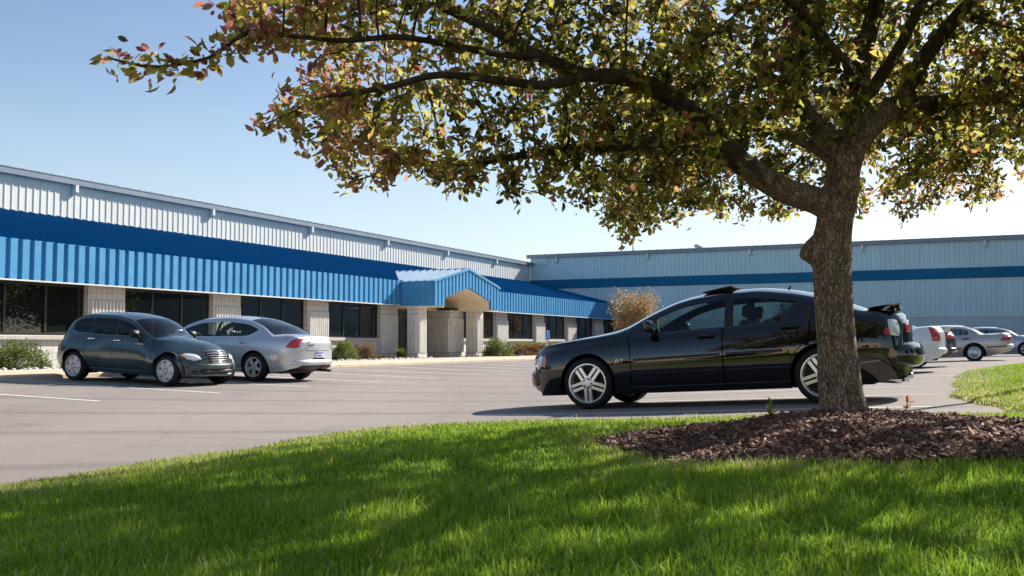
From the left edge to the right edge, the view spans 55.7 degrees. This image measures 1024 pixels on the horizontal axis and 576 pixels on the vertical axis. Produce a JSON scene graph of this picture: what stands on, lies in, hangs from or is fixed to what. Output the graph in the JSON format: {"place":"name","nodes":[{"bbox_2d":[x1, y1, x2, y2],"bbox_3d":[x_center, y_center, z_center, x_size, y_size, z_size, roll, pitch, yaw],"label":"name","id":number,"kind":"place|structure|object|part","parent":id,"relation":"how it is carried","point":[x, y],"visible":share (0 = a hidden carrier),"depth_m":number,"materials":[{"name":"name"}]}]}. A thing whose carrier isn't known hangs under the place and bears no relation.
{"place":"outdoors","nodes":[
{"label":"outdoors","id":0,"kind":"place"},
{"bbox_2d":[0,356,535,374],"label":"walkway","id":1,"kind":"structure","parent":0,"point":[30,371],"depth_m":35.55,"materials":[{"name":"concrete"}]},
{"bbox_2d":[545,330,549,345],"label":"parking sign","id":2,"kind":"object","parent":1,"relation":"on","point":[547,335],"visible":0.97,"depth_m":47.86,"materials":[{"name":"blue metal"}]},
{"bbox_2d":[9,355,536,369],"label":"planting bed","id":3,"kind":"object","parent":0,"point":[452,357],"visible":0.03,"depth_m":50.21,"materials":[{"name":"brown soil"}]},
{"bbox_2d":[0,337,52,369],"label":"shrub","id":4,"kind":"object","parent":3,"relation":"on","point":[17,353],"visible":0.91,"depth_m":25.52,"materials":[{"name":"green plant"}]},
{"bbox_2d":[0,354,515,369],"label":"river stones","id":5,"kind":"object","parent":3,"relation":"on","point":[28,368],"visible":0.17,"depth_m":38.55,"materials":[{"name":"beige stone"}]},
{"bbox_2d":[0,164,620,366],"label":"office building","id":6,"kind":"structure","parent":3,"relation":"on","point":[72,250],"depth_m":39.81,"materials":[{"name":"blue metal"}]},
{"bbox_2d":[0,280,83,339],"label":"window","id":7,"kind":"structure","parent":6,"relation":"in","point":[30,310],"depth_m":28.10,"materials":[{"name":"black glass"}]},
{"bbox_2d":[125,288,208,334],"bbox_3d":[-11.571,0.876,32.587,0.250,1.740,3.970,-2,-4,25],"label":"window","id":8,"kind":"structure","parent":6,"relation":"in","point":[183,308],"depth_m":32.89,"materials":[{"name":"black glass"}]},
{"bbox_2d":[241,295,303,335],"bbox_3d":[-9.270,1.154,37.491,0.250,1.740,3.980,-2,-4,25],"label":"window","id":9,"kind":"structure","parent":6,"relation":"in","point":[291,311],"depth_m":37.73,"materials":[{"name":"black glass"}]},
{"bbox_2d":[328,301,379,340],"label":"window","id":10,"kind":"structure","parent":6,"relation":"in","point":[347,321],"depth_m":42.48,"materials":[{"name":"black glass"}]},
{"bbox_2d":[398,309,427,350],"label":"window","id":11,"kind":"structure","parent":6,"relation":"in","point":[402,314],"depth_m":47.55,"materials":[{"name":"black glass"}]},
{"bbox_2d":[463,311,492,340],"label":"window","id":12,"kind":"structure","parent":6,"relation":"in","point":[487,316],"depth_m":54.36,"materials":[{"name":"black glass"}]},
{"bbox_2d":[508,313,533,340],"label":"window","id":13,"kind":"structure","parent":6,"relation":"in","point":[519,325],"depth_m":58.39,"materials":[{"name":"black glass"}]},
{"bbox_2d":[544,315,565,340],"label":"window","id":14,"kind":"structure","parent":6,"relation":"in","point":[555,324],"depth_m":63.38,"materials":[{"name":"black glass"}]},
{"bbox_2d":[576,317,591,338],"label":"window","id":15,"kind":"structure","parent":6,"relation":"in","point":[584,325],"depth_m":68.28,"materials":[{"name":"black glass"}]},
{"bbox_2d":[603,319,613,333],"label":"window","id":16,"kind":"structure","parent":6,"relation":"in","point":[608,327],"depth_m":72.90,"materials":[{"name":"black glass"}]},
{"bbox_2d":[332,340,359,359],"bbox_3d":[-6.802,2.528,39.229,1.429,0.900,1.448,-2,-4,25],"label":"shrub","id":17,"kind":"object","parent":3,"relation":"on","point":[342,347],"visible":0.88,"depth_m":39.09,"materials":[{"name":"green plant"}]},
{"bbox_2d":[352,337,377,359],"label":"shrub","id":18,"kind":"object","parent":3,"relation":"on","point":[369,350],"visible":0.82,"depth_m":40.43,"materials":[{"name":"red plant"}]},
{"bbox_2d":[370,353,394,359],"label":"ground shrub","id":19,"kind":"object","parent":3,"relation":"on","point":[381,355],"visible":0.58,"depth_m":41.31,"materials":[{"name":"red plant"}]},
{"bbox_2d":[482,337,515,356],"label":"shrub","id":20,"kind":"object","parent":3,"relation":"on","point":[497,345],"visible":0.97,"depth_m":49.36,"materials":[{"name":"green plant"}]},
{"bbox_2d":[508,342,557,354],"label":"hedge","id":21,"kind":"object","parent":3,"relation":"on","point":[527,348],"visible":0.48,"depth_m":51.71,"materials":[{"name":"red plant"}]},
{"bbox_2d":[394,347,408,357],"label":"ornamental grass","id":22,"kind":"object","parent":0,"point":[402,353],"depth_m":42.88,"materials":[{"name":"green plant"}]},
{"bbox_2d":[0,353,1023,483],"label":"parking lot","id":23,"kind":"structure","parent":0,"point":[110,427],"depth_m":13.74,"materials":[{"name":"grey asphalt"}]},
{"bbox_2d":[57,312,234,385],"bbox_3d":[-7.800,1.231,20.752,4.072,1.550,1.864,0,-3,25],"label":"teal wagon","id":24,"kind":"object","parent":23,"relation":"on","point":[130,344],"visible":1,"depth_m":20.15,"materials":[{"name":"teal paint"}]},
{"bbox_3d":[-9.139,0.785,20.689,0.500,0.316,0.089,0,-3,25],"label":"side window","id":25,"kind":"part","parent":24,"relation":"part of","materials":[{"name":"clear glass"}]},
{"bbox_3d":[-8.637,1.317,20.292,0.707,0.704,0.192,0,-3,25],"label":"door","id":26,"kind":"part","parent":24,"relation":"part of","materials":[{"name":"teal paint"}]},
{"bbox_3d":[-8.558,0.799,20.421,0.660,0.336,0.085,0,-3,25],"label":"side window","id":27,"kind":"part","parent":24,"relation":"part of","materials":[{"name":"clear glass"}]},
{"bbox_3d":[-7.850,1.343,19.954,1.005,0.702,0.133,0,-3,25],"label":"door","id":28,"kind":"part","parent":24,"relation":"part of","materials":[{"name":"teal paint"}]},
{"bbox_3d":[-8.591,0.851,21.860,0.500,0.316,0.089,0,-3,25],"label":"side window","id":29,"kind":"part","parent":24,"relation":"part of","materials":[{"name":"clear glass"}]},
{"bbox_3d":[-8.013,0.865,21.583,0.660,0.336,0.085,0,-3,25],"label":"side window","id":30,"kind":"part","parent":24,"relation":"part of","materials":[{"name":"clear glass"}]},
{"bbox_2d":[171,315,332,381],"bbox_3d":[-6.699,1.391,23.268,5.110,1.516,2.092,0,-3,25],"label":"silver sedan","id":31,"kind":"object","parent":23,"relation":"on","point":[261,353],"visible":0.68,"depth_m":22.01,"materials":[{"name":"grey paint"}]},
{"bbox_3d":[-7.450,1.477,22.659,1.205,0.690,0.150,0,-3,25],"label":"door","id":32,"kind":"part","parent":31,"relation":"part of","materials":[{"name":"silver metal"}]},
{"bbox_3d":[-6.434,1.466,22.183,1.043,0.712,0.146,0,-3,25],"label":"door","id":33,"kind":"part","parent":31,"relation":"part of","materials":[{"name":"silver metal"}]},
{"bbox_3d":[-5.364,1.308,21.685,0.165,0.142,0.051,-1,-3,21],"label":"fuel door","id":34,"kind":"part","parent":31,"relation":"part of","materials":[{"name":"silver metal"}]},
{"bbox_2d":[0,357,534,380],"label":"kerb","id":35,"kind":"structure","parent":23,"relation":"on","point":[37,376],"depth_m":31.62,"materials":[{"name":"concrete"}]},
{"bbox_2d":[0,359,960,414],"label":"parking lines","id":36,"kind":"object","parent":23,"relation":"on","point":[498,371],"visible":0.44,"depth_m":16.12,"materials":[{"name":"white paint"}]},
{"bbox_2d":[607,286,668,331],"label":"tree","id":37,"kind":"object","parent":23,"relation":"on","point":[634,308],"visible":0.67,"depth_m":62.18,"materials":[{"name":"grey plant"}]},
{"bbox_2d":[532,286,924,408],"bbox_3d":[2.775,0.787,13.220,5.237,1.545,2.126,-5,-5,25],"label":"black sedan","id":38,"kind":"object","parent":23,"relation":"on","point":[640,359],"visible":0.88,"depth_m":12.38,"materials":[{"name":"black paint"}]},
{"bbox_3d":[2.107,0.910,12.557,1.277,0.699,0.136,-5,-5,25],"label":"door","id":39,"kind":"part","parent":38,"relation":"part of","materials":[{"name":"black paint"}]},
{"bbox_3d":[3.173,0.781,12.064,1.091,0.768,0.138,-5,-5,25],"label":"door","id":40,"kind":"part","parent":38,"relation":"part of","materials":[{"name":"black paint"}]},
{"bbox_3d":[4.128,0.153,12.621,0.853,0.265,1.364,-2,-4,25],"label":"rear window","id":41,"kind":"part","parent":38,"relation":"part of","materials":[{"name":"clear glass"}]},
{"bbox_2d":[526,234,1023,352],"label":"warehouse","id":42,"kind":"structure","parent":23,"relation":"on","point":[973,281],"depth_m":66.62,"materials":[{"name":"blue metal"}]},
{"bbox_2d":[773,302,794,316],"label":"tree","id":43,"kind":"object","parent":23,"relation":"on","point":[783,307],"visible":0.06,"depth_m":65.73,"materials":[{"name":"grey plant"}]},
{"bbox_2d":[912,326,947,362],"bbox_3d":[8.118,1.470,24.499,5.259,1.455,2.106,-5,-5,25],"label":"white sedan","id":44,"kind":"object","parent":23,"relation":"on","point":[931,340],"visible":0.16,"depth_m":22.84,"materials":[{"name":"white paint"}]},
{"bbox_2d":[912,325,957,367],"bbox_3d":[10.797,1.744,29.310,4.844,1.415,2.044,-5,-5,25],"label":"dark sedan","id":45,"kind":"object","parent":23,"relation":"on","point":[950,338],"visible":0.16,"depth_m":27.82,"materials":[{"name":"black paint"}]},
{"bbox_2d":[939,325,1013,360],"bbox_3d":[16.155,2.130,36.840,5.188,1.405,2.119,-4,-5,25],"label":"champagne sedan","id":46,"kind":"object","parent":23,"relation":"on","point":[973,345],"visible":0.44,"depth_m":35.45,"materials":[{"name":"grey paint"}]},
{"bbox_3d":[16.386,2.111,35.758,1.049,0.693,0.153,-4,-5,25],"label":"door","id":47,"kind":"part","parent":46,"relation":"part of","materials":[{"name":"grey paint"}]},
{"bbox_2d":[953,327,1023,355],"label":"pale blue sedan","id":48,"kind":"object","parent":23,"relation":"on","point":[1018,341],"visible":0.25,"depth_m":45.74,"materials":[{"name":"blue paint"}]},
{"bbox_2d":[0,0,1023,261],"label":"sky","id":49,"kind":"structure","parent":0,"point":[63,114],"materials":[{"name":"blue"}]},
{"bbox_2d":[0,362,1023,575],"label":"lawn","id":50,"kind":"structure","parent":0,"point":[959,398],"depth_m":3.81,"materials":[{"name":"plant"}]},
{"bbox_2d":[89,0,1023,409],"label":"crabapple tree","id":51,"kind":"object","parent":50,"relation":"on","point":[849,120],"visible":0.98,"depth_m":6.66,"materials":[{"name":"green plant"}]},
{"bbox_2d":[636,424,1023,463],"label":"mulch mound","id":52,"kind":"object","parent":50,"relation":"on","point":[906,462],"visible":0.01,"depth_m":4.60,"materials":[{"name":"brown wood"}]},
{"bbox_2d":[766,397,777,413],"bbox_3d":[1.966,0.951,7.338,0.074,0.263,0.086,1,-3,-9],"label":"weed","id":53,"kind":"object","parent":52,"relation":"on","point":[769,407],"visible":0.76,"depth_m":7.35,"materials":[{"name":"green plant"}]},
{"bbox_2d":[594,407,1023,464],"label":"mulch chips","id":54,"kind":"object","parent":52,"relation":"on","point":[887,434],"visible":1,"depth_m":5.47,"materials":[{"name":"brown wood"}]},
{"bbox_2d":[902,394,912,410],"bbox_3d":[2.963,0.916,7.263,0.081,0.258,0.078,2,-4,-33],"label":"sucker shoot","id":55,"kind":"object","parent":52,"relation":"on","point":[907,400],"visible":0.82,"depth_m":7.26,"materials":[{"name":"orange plant"}]}
]}

